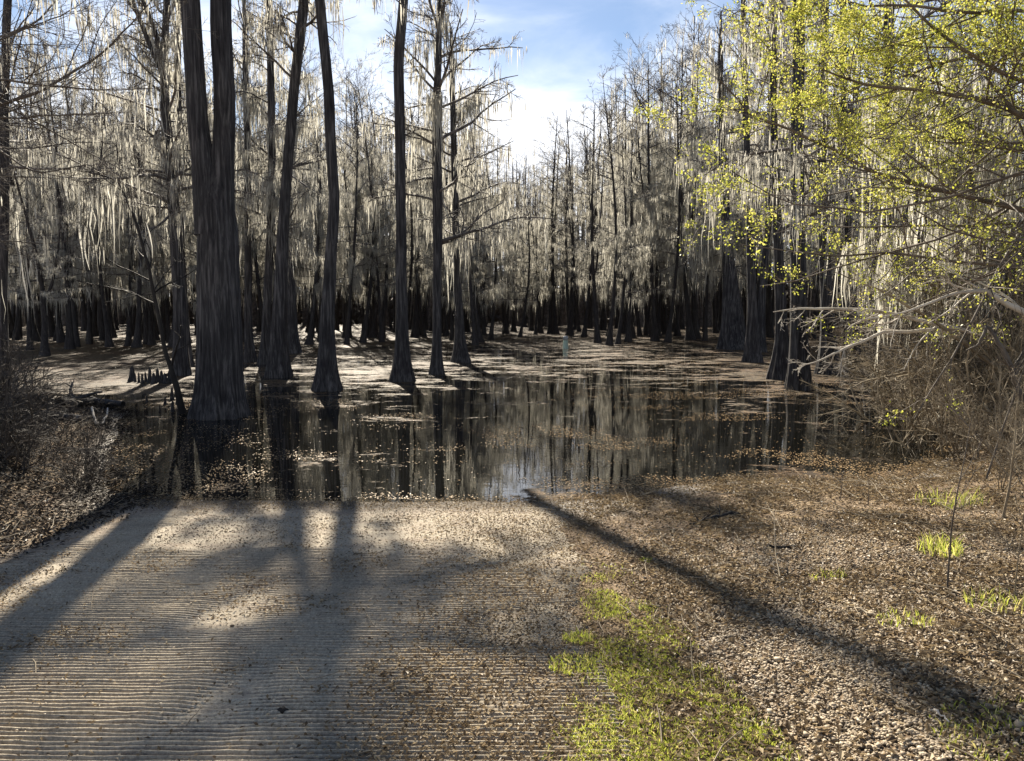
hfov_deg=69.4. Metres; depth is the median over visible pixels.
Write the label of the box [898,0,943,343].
cypress tree
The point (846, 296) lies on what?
bare shrub
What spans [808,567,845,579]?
grass tuft
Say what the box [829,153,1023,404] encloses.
bare shrub
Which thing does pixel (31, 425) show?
bare shrub
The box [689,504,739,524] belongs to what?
shore branch
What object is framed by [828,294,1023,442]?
bare shrub
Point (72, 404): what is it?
bare shrub
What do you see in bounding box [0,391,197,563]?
dead leaves
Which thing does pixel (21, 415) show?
bare shrub
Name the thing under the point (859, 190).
cypress tree
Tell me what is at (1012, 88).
cypress tree
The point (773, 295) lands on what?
cypress tree
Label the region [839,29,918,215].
cypress tree
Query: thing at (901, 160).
cypress tree
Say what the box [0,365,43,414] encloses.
bare shrub
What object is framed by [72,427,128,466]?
bare shrub
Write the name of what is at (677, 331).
cypress tree
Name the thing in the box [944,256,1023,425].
bare shrub
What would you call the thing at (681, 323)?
cypress tree
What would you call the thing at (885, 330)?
fallen branch
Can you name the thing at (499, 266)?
cypress tree
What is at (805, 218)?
cypress tree
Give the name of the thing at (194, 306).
cypress tree
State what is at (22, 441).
bare shrub
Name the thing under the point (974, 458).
bare shrub
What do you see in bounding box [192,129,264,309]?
cypress tree
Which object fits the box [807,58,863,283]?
cypress tree
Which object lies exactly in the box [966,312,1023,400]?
fallen branch
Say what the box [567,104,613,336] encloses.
cypress tree
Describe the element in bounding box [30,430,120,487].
bare shrub
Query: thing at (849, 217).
bare shrub
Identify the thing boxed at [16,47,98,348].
cypress tree
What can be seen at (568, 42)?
sky
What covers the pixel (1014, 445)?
bare sapling
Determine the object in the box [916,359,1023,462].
bare shrub
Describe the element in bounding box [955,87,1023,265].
cypress tree
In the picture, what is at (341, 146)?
cypress tree
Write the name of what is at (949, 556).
bare sapling
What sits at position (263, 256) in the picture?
cypress tree
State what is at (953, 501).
grass tuft
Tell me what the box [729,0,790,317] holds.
cypress tree
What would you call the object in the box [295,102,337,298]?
cypress tree
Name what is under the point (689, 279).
cypress tree
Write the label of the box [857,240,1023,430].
bare shrub
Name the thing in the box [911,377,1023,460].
bare shrub
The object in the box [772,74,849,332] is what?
cypress tree
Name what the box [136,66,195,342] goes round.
cypress tree
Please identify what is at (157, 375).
cypress knee
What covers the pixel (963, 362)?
bare shrub
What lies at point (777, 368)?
cypress tree
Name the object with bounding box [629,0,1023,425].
budding tree
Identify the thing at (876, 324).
bare shrub
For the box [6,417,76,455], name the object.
bare shrub
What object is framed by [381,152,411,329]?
cypress tree
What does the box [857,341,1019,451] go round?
bare shrub
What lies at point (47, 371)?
bare shrub
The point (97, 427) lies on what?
bare shrub
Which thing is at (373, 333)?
cypress tree
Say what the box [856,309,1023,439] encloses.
bare shrub
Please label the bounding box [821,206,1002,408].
bare shrub
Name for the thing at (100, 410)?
bare shrub
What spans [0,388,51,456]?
bare shrub
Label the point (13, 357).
bare shrub
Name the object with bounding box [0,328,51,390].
bare shrub
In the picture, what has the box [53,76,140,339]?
cypress tree
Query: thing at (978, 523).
twig litter
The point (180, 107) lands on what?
cypress tree
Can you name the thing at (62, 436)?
bare shrub
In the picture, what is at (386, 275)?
cypress tree
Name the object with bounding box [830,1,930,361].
cypress tree
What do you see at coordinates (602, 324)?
cypress tree
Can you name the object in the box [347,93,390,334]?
cypress tree
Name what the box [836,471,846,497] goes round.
bare sapling
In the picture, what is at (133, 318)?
cypress tree
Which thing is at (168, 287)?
cypress tree
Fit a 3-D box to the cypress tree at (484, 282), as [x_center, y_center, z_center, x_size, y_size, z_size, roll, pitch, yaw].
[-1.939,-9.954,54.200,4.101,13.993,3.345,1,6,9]
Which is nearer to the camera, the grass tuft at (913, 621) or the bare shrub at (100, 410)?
the grass tuft at (913, 621)
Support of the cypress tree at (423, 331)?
on the swamp water
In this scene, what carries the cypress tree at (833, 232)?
on the swamp water
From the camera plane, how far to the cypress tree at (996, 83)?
40.67 m
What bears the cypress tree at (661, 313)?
on the swamp water
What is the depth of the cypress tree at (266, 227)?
69.81 m
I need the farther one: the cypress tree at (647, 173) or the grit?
the cypress tree at (647, 173)
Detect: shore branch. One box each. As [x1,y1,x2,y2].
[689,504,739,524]
[769,543,800,548]
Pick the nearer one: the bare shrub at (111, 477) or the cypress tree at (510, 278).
the bare shrub at (111, 477)
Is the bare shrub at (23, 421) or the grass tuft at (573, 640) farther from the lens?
the bare shrub at (23, 421)
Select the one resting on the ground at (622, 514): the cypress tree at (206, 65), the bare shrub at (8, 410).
the bare shrub at (8, 410)
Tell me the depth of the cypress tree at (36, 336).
46.42 m
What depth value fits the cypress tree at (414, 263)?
56.99 m
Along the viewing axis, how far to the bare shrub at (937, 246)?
16.32 m
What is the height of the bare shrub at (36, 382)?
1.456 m
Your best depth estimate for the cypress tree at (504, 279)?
78.18 m
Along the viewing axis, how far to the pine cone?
3.40 m
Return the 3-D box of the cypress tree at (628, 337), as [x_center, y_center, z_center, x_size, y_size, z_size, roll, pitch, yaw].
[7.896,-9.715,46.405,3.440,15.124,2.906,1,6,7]
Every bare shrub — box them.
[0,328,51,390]
[0,332,70,416]
[0,333,26,384]
[0,337,81,413]
[0,340,75,407]
[0,342,30,415]
[0,351,80,464]
[0,355,18,399]
[0,362,65,387]
[0,363,47,465]
[0,363,72,393]
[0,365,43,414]
[0,366,52,434]
[0,367,64,405]
[0,368,63,458]
[0,369,33,464]
[0,370,104,484]
[0,373,71,425]
[0,380,61,456]
[0,384,54,447]
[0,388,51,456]
[0,410,50,428]
[0,419,65,485]
[1,338,28,397]
[1,340,49,399]
[1,389,87,437]
[2,405,59,454]
[4,353,63,407]
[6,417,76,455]
[6,427,71,469]
[7,369,53,393]
[7,376,72,412]
[19,426,98,471]
[25,387,94,426]
[27,395,66,436]
[27,446,97,490]
[28,425,112,481]
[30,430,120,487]
[34,400,78,434]
[34,406,113,458]
[36,413,88,452]
[37,442,103,483]
[38,419,81,453]
[38,437,116,490]
[39,382,85,409]
[42,414,67,446]
[46,415,100,452]
[46,429,111,478]
[49,446,122,487]
[51,401,101,442]
[64,392,80,413]
[72,392,101,410]
[72,402,117,439]
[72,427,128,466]
[76,436,134,483]
[79,387,134,426]
[81,417,114,442]
[782,303,990,429]
[785,191,1019,374]
[800,323,955,422]
[806,119,1023,350]
[808,211,1009,384]
[818,268,1007,424]
[819,228,1021,411]
[820,190,1023,411]
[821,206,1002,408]
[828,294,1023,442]
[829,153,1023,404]
[831,294,1004,406]
[845,259,1022,426]
[852,357,965,447]
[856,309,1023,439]
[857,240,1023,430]
[857,298,1019,444]
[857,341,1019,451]
[866,84,1023,404]
[878,341,1023,455]
[879,180,1023,345]
[883,315,1022,450]
[891,154,1022,277]
[895,243,1023,426]
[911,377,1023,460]
[912,327,1023,474]
[914,302,1023,443]
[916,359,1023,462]
[919,231,1023,418]
[923,403,1023,490]
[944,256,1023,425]
[946,384,1023,461]
[959,242,1023,387]
[996,271,1023,346]
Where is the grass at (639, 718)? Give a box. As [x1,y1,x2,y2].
[540,558,801,760]
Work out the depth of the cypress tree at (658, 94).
56.00 m
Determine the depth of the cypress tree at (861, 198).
39.62 m
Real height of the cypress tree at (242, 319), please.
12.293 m
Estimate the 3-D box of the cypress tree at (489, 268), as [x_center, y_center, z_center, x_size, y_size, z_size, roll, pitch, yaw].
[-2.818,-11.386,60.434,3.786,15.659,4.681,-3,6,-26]
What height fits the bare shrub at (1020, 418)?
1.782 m
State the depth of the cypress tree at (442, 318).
60.29 m
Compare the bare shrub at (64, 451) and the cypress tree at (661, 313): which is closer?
the bare shrub at (64, 451)
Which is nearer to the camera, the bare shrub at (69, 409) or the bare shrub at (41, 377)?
the bare shrub at (69, 409)
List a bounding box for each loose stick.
[854,607,881,620]
[931,708,949,722]
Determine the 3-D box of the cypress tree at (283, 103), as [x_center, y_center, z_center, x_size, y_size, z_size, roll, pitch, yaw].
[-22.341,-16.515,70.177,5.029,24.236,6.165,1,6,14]
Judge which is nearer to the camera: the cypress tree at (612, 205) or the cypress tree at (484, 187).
the cypress tree at (612, 205)
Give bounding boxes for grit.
[0,498,658,759]
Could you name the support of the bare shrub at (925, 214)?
on the ground at (622, 514)
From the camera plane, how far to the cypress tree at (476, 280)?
45.28 m
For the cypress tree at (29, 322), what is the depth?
37.42 m
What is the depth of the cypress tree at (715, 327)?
59.41 m
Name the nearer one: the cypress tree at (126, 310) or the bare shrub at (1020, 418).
the bare shrub at (1020, 418)
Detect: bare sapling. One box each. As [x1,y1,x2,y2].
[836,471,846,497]
[914,405,988,589]
[983,399,1023,518]
[984,494,1023,596]
[985,278,1023,479]
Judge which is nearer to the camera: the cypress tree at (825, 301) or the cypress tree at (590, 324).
the cypress tree at (825, 301)
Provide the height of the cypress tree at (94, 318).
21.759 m
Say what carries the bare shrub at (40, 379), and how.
on the ground at (622, 514)
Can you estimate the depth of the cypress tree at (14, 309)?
58.03 m
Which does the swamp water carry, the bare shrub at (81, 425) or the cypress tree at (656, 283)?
the cypress tree at (656, 283)
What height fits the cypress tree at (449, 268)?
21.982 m
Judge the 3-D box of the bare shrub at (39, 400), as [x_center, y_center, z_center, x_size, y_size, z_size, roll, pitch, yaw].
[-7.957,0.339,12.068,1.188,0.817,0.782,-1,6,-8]
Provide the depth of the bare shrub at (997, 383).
10.31 m
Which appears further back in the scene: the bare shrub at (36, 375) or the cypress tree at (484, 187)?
the cypress tree at (484, 187)
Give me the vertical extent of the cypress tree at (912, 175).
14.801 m
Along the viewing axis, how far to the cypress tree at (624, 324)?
58.91 m
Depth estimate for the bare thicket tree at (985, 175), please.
12.87 m
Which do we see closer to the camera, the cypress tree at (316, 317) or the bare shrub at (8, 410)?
the bare shrub at (8, 410)
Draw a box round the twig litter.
[0,395,1023,760]
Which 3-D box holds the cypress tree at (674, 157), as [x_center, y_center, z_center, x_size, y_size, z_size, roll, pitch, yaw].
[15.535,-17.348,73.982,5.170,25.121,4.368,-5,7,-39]
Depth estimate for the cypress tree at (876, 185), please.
38.03 m
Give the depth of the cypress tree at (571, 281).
55.98 m
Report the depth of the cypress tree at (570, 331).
53.94 m
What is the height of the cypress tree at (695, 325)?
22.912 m
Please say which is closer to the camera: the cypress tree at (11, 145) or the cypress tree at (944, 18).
the cypress tree at (944, 18)
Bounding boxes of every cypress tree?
[0,0,114,377]
[0,42,40,341]
[0,45,51,339]
[8,80,78,349]
[8,83,45,318]
[8,127,111,355]
[8,144,20,337]
[8,161,39,290]
[8,290,16,331]
[9,33,64,342]
[9,45,57,337]
[9,69,68,329]
[9,83,74,336]
[9,119,33,324]
[12,92,106,298]
[15,28,120,346]
[15,53,75,340]
[15,78,70,319]
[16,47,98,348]
[35,0,274,375]
[42,41,116,340]
[48,51,109,330]
[48,77,91,321]
[50,112,117,343]
[53,40,128,335]
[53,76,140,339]
[63,43,158,339]
[68,23,121,333]
[68,57,128,346]
[69,73,169,345]
[69,92,123,337]
[75,30,165,335]
[75,122,128,329]
[100,87,170,333]
[100,116,167,344]
[104,117,155,336]
[105,42,168,343]
[109,107,127,333]
[112,90,194,341]
[112,93,160,339]
[116,63,158,327]
[120,56,196,290]
[121,60,171,347]
[121,114,159,325]
[124,95,195,340]
[129,61,212,346]
[133,1,212,365]
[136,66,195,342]
[141,60,166,332]
[152,237,187,312]
[158,41,212,275]
[166,156,196,264]
[180,0,250,420]
[182,101,195,334]
[187,68,279,295]
[188,146,264,341]
[190,84,251,314]
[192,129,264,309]
[204,0,316,362]
[204,62,255,194]
[232,0,356,377]
[234,0,352,364]
[234,69,292,327]
[235,0,343,352]
[235,64,312,294]
[235,70,285,290]
[235,107,263,302]
[237,123,266,285]
[238,80,301,290]
[242,72,263,331]
[259,49,346,294]
[260,135,325,301]
[261,29,354,335]
[261,72,287,167]
[264,89,293,289]
[275,85,356,330]
[280,110,366,344]
[294,73,348,340]
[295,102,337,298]
[297,150,313,331]
[298,53,326,246]
[305,40,395,343]
[306,48,387,329]
[309,146,348,289]
[311,0,420,391]
[321,68,395,336]
[336,73,387,331]
[336,117,379,337]
[336,151,364,315]
[336,170,360,330]
[337,58,395,342]
[338,107,395,332]
[341,127,384,336]
[343,95,368,317]
[345,137,413,341]
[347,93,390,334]
[352,123,419,337]
[357,68,425,337]
[360,0,553,374]
[379,93,432,311]
[380,143,432,325]
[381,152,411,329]
[387,80,457,335]
[387,166,428,309]
[389,0,415,381]
[391,99,432,336]
[392,189,410,331]
[393,1,530,362]
[394,153,432,336]
[405,147,430,329]
[407,95,443,329]
[415,83,450,330]
[416,155,504,313]
[423,124,506,341]
[424,172,449,335]
[428,93,477,339]
[428,111,457,332]
[431,162,481,331]
[442,77,510,344]
[442,117,450,329]
[445,82,483,331]
[446,119,503,329]
[450,138,483,327]
[457,145,510,340]
[461,145,514,322]
[472,168,516,334]
[473,151,493,315]
[475,121,522,338]
[479,145,559,336]
[485,125,518,331]
[488,207,526,333]
[493,168,567,334]
[497,188,519,326]
[499,162,529,331]
[506,189,545,326]
[516,145,560,326]
[516,165,546,330]
[520,169,560,332]
[521,114,586,310]
[526,111,570,333]
[531,124,575,333]
[536,212,563,298]
[538,105,603,330]
[540,150,587,325]
[541,142,580,332]
[544,108,604,329]
[551,170,587,335]
[555,179,593,335]
[561,82,632,342]
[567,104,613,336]
[568,107,608,328]
[569,99,647,335]
[579,73,623,329]
[586,64,639,344]
[588,34,685,325]
[591,124,679,343]
[593,75,657,337]
[594,39,684,335]
[597,58,650,333]
[597,95,666,337]
[597,98,644,328]
[599,32,692,340]
[609,104,664,341]
[630,105,666,332]
[633,25,676,334]
[634,14,728,339]
[636,158,676,335]
[637,99,675,336]
[641,53,685,331]
[641,117,686,336]
[643,86,686,335]
[647,64,710,341]
[653,0,715,338]
[654,111,676,331]
[659,42,706,331]
[663,83,683,299]
[664,87,741,331]
[665,8,736,304]
[666,77,704,329]
[667,8,755,332]
[671,84,698,325]
[673,4,806,349]
[675,70,718,328]
[680,90,743,340]
[689,102,714,302]
[698,107,729,321]
[699,0,902,390]
[701,0,875,379]
[702,28,767,326]
[703,63,742,329]
[706,0,818,281]
[706,5,812,337]
[707,84,759,266]
[711,0,789,362]
[713,54,788,307]
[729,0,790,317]
[736,0,816,351]
[738,66,805,334]
[757,89,789,294]
[769,0,920,378]
[772,45,841,269]
[772,67,812,327]
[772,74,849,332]
[775,0,995,391]
[777,0,878,374]
[788,44,850,338]
[807,27,877,351]
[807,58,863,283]
[819,66,940,295]
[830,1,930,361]
[830,71,902,288]
[830,77,870,332]
[831,5,937,293]
[831,29,881,306]
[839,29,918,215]
[839,70,900,324]
[850,32,923,345]
[855,36,975,363]
[865,30,938,338]
[870,64,930,344]
[893,0,1000,254]
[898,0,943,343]
[900,2,957,328]
[902,8,939,322]
[907,20,994,248]
[910,35,981,240]
[920,1,1003,229]
[925,7,993,157]
[925,8,979,337]
[931,1,1004,220]
[951,1,1008,202]
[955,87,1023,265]
[963,0,1022,186]
[968,3,1023,318]
[983,28,1023,158]
[991,73,1023,221]
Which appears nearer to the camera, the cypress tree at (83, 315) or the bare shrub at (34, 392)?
the bare shrub at (34, 392)
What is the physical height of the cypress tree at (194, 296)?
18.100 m
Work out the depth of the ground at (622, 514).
5.64 m
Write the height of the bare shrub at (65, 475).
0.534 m
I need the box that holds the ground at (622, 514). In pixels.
[0,398,1023,760]
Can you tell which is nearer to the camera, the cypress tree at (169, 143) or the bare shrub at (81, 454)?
the bare shrub at (81, 454)
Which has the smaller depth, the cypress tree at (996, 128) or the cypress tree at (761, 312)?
the cypress tree at (996, 128)
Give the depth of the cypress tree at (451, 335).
48.35 m
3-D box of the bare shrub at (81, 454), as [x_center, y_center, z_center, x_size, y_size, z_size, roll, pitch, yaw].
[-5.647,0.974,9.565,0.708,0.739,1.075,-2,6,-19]
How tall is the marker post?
0.970 m
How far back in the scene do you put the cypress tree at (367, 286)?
52.60 m
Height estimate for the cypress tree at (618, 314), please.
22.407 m
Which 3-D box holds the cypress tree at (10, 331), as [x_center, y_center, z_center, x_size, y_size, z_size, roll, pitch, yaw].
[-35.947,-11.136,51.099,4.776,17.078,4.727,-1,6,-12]
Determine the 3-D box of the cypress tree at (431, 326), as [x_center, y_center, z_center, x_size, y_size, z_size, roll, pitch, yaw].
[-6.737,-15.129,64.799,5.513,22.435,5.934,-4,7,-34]
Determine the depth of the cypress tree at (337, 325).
66.89 m
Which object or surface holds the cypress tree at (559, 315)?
on the swamp water
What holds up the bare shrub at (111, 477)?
on the ground at (622, 514)
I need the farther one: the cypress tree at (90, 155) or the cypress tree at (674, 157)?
the cypress tree at (674, 157)
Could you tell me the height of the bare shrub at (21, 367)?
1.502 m
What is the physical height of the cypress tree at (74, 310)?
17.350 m
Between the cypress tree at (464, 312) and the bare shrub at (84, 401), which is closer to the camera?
the bare shrub at (84, 401)
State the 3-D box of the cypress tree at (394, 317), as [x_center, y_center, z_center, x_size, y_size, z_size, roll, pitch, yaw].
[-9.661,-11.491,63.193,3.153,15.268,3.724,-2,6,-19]
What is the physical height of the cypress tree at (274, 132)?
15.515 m
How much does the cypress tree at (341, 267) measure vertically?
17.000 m
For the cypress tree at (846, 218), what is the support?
on the swamp water
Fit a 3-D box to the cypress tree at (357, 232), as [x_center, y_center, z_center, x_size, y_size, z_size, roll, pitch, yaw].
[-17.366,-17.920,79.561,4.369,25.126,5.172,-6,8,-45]
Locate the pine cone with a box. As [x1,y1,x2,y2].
[277,705,288,713]
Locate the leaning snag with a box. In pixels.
[77,169,195,413]
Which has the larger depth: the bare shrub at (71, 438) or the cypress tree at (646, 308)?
the cypress tree at (646, 308)
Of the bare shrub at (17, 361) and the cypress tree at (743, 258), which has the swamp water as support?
the cypress tree at (743, 258)
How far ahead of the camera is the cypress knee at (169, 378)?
22.16 m
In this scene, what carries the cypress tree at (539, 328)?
on the swamp water
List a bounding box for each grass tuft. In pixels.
[548,651,597,676]
[562,627,592,644]
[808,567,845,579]
[875,606,936,628]
[915,486,988,509]
[918,531,970,558]
[929,692,1023,760]
[962,583,1023,614]
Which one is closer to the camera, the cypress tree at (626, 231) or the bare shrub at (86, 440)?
the bare shrub at (86, 440)
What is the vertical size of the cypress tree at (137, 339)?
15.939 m
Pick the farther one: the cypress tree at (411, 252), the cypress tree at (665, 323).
the cypress tree at (665, 323)
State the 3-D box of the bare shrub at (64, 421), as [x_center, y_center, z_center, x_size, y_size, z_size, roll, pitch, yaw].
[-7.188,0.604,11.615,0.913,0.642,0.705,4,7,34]
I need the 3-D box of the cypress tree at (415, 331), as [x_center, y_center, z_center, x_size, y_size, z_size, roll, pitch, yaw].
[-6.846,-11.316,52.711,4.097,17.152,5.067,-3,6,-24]
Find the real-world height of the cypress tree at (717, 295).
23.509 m
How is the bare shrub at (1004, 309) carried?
on the ground at (622, 514)
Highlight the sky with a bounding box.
[0,0,1023,295]
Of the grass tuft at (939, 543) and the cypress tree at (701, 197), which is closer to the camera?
the grass tuft at (939, 543)
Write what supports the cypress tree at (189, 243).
on the swamp water
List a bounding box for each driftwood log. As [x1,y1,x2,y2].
[5,411,81,424]
[56,380,125,406]
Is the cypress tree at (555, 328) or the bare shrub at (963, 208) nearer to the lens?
the bare shrub at (963, 208)
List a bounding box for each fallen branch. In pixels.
[773,269,981,371]
[786,320,930,376]
[822,321,986,420]
[834,265,1001,370]
[852,256,1023,349]
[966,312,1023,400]
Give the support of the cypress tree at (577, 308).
on the swamp water
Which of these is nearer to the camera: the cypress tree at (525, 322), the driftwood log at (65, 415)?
the driftwood log at (65, 415)
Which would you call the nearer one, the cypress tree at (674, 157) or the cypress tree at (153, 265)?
the cypress tree at (153, 265)
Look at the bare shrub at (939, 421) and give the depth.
11.26 m
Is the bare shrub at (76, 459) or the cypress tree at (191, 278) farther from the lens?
the cypress tree at (191, 278)
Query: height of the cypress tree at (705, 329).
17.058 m
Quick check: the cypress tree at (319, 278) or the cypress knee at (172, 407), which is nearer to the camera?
the cypress knee at (172, 407)
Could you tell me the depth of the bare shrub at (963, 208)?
17.21 m
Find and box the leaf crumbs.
[0,490,770,760]
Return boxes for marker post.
[563,336,567,348]
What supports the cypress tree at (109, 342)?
on the swamp water
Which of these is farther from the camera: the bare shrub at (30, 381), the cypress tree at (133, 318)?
the cypress tree at (133, 318)
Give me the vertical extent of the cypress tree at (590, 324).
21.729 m
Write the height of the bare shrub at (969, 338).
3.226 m
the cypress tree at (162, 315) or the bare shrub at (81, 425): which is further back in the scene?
the cypress tree at (162, 315)
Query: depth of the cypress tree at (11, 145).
71.44 m
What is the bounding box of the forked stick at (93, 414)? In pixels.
[91,406,107,424]
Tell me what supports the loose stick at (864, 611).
on the ground at (622, 514)
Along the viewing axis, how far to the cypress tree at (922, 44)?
52.69 m
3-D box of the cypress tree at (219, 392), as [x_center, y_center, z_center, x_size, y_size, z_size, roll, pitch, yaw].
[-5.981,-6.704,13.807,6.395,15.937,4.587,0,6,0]
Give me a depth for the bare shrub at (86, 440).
11.13 m
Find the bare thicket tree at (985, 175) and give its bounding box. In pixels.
[831,50,1023,415]
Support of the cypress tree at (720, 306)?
on the swamp water
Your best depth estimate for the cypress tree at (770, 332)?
51.87 m
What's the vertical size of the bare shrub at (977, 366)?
2.707 m
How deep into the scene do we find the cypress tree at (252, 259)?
44.13 m
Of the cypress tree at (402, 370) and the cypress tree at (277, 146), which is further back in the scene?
the cypress tree at (277, 146)
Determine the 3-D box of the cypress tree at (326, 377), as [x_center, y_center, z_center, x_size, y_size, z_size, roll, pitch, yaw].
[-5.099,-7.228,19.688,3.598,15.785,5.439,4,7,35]
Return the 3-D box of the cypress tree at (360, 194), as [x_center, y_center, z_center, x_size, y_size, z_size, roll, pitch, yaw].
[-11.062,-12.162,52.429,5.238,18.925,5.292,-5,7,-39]
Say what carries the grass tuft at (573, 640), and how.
on the ground at (622, 514)
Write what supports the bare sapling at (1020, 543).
on the ground at (622, 514)
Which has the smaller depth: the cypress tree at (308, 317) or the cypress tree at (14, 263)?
the cypress tree at (14, 263)
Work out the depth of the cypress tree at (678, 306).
63.35 m
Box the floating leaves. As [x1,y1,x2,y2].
[34,356,977,498]
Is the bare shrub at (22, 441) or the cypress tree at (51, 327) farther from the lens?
the cypress tree at (51, 327)
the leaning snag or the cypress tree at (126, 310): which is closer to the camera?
the leaning snag
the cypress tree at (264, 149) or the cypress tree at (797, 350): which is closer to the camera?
the cypress tree at (797, 350)
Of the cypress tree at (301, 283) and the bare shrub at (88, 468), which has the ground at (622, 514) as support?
the bare shrub at (88, 468)
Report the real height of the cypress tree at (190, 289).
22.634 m
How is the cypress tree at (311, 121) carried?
on the swamp water
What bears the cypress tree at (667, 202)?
on the swamp water
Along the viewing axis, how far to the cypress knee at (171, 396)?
17.97 m
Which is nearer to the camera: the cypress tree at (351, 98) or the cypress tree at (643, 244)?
the cypress tree at (643, 244)
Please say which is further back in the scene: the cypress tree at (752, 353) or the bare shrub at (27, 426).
the cypress tree at (752, 353)
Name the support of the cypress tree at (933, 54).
on the swamp water
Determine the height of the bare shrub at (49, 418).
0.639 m
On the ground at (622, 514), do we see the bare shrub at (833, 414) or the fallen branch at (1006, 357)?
the bare shrub at (833, 414)
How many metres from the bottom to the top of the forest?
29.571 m
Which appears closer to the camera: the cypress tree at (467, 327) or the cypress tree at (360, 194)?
the cypress tree at (360, 194)
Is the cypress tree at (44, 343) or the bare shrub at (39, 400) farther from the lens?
the cypress tree at (44, 343)
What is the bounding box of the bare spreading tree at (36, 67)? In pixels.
[0,0,218,320]
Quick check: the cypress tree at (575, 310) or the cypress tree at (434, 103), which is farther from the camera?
the cypress tree at (575, 310)
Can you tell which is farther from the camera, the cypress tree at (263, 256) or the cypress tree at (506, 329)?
the cypress tree at (506, 329)
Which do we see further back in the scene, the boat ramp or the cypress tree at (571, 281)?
the cypress tree at (571, 281)
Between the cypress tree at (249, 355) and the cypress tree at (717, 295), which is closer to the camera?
the cypress tree at (249, 355)
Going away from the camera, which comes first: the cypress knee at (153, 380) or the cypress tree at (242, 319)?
the cypress knee at (153, 380)
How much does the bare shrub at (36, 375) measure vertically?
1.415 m
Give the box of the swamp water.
[9,321,984,501]
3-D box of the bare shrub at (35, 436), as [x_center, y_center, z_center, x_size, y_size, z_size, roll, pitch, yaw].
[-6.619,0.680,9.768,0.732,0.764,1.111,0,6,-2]
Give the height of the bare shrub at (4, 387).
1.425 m
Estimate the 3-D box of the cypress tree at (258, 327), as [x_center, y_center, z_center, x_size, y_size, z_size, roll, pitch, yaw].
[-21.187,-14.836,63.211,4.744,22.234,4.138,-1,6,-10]
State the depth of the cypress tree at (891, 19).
19.13 m
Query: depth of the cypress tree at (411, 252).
47.60 m
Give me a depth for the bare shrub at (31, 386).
10.65 m
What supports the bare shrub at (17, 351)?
on the ground at (622, 514)
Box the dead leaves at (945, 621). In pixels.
[544,408,1023,760]
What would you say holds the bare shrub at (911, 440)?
on the ground at (622, 514)
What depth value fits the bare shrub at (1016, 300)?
13.75 m
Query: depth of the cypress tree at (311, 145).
49.00 m
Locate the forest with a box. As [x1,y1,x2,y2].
[8,60,1022,326]
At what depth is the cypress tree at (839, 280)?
39.04 m
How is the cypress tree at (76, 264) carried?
on the swamp water
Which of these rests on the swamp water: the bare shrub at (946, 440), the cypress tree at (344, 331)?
the cypress tree at (344, 331)
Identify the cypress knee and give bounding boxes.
[127,365,134,380]
[147,367,151,382]
[151,372,157,383]
[156,368,159,381]
[159,370,162,382]
[162,373,168,383]
[167,370,171,381]
[170,387,174,399]
[170,400,175,411]
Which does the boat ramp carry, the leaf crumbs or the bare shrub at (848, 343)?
the leaf crumbs
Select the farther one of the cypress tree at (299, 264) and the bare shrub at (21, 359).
the cypress tree at (299, 264)
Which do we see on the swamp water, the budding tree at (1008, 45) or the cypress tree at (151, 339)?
the cypress tree at (151, 339)
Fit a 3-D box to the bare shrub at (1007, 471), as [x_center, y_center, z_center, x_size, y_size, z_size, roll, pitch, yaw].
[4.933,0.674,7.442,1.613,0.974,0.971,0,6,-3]
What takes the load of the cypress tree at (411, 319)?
on the swamp water
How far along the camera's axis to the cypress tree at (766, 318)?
55.76 m
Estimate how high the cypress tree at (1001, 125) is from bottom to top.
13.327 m
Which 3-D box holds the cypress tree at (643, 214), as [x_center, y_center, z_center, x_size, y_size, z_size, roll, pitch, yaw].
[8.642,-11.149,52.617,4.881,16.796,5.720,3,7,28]
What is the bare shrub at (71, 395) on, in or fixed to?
on the ground at (622, 514)
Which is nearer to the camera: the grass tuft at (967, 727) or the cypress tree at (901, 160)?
the grass tuft at (967, 727)
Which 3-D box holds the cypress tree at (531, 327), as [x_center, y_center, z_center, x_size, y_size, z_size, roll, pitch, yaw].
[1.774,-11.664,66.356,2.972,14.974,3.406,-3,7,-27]
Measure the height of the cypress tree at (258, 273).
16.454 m
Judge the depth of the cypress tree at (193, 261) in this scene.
53.41 m
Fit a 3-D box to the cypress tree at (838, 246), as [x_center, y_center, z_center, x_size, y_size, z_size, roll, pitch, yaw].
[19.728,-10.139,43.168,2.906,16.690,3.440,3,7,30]
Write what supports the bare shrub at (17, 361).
on the ground at (622, 514)
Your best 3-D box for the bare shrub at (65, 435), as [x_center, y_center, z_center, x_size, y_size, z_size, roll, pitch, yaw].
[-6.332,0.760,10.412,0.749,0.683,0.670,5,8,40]
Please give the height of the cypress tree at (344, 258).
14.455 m
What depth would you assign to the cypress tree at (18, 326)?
48.80 m
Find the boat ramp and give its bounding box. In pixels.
[0,499,637,760]
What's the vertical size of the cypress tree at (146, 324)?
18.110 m
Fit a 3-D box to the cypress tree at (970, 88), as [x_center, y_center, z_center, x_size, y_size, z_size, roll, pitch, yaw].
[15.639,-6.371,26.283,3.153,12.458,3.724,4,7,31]
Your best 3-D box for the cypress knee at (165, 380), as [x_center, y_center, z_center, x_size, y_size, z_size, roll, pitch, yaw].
[-10.179,-0.027,21.756,0.186,0.407,0.195,1,6,8]
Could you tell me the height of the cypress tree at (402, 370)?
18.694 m

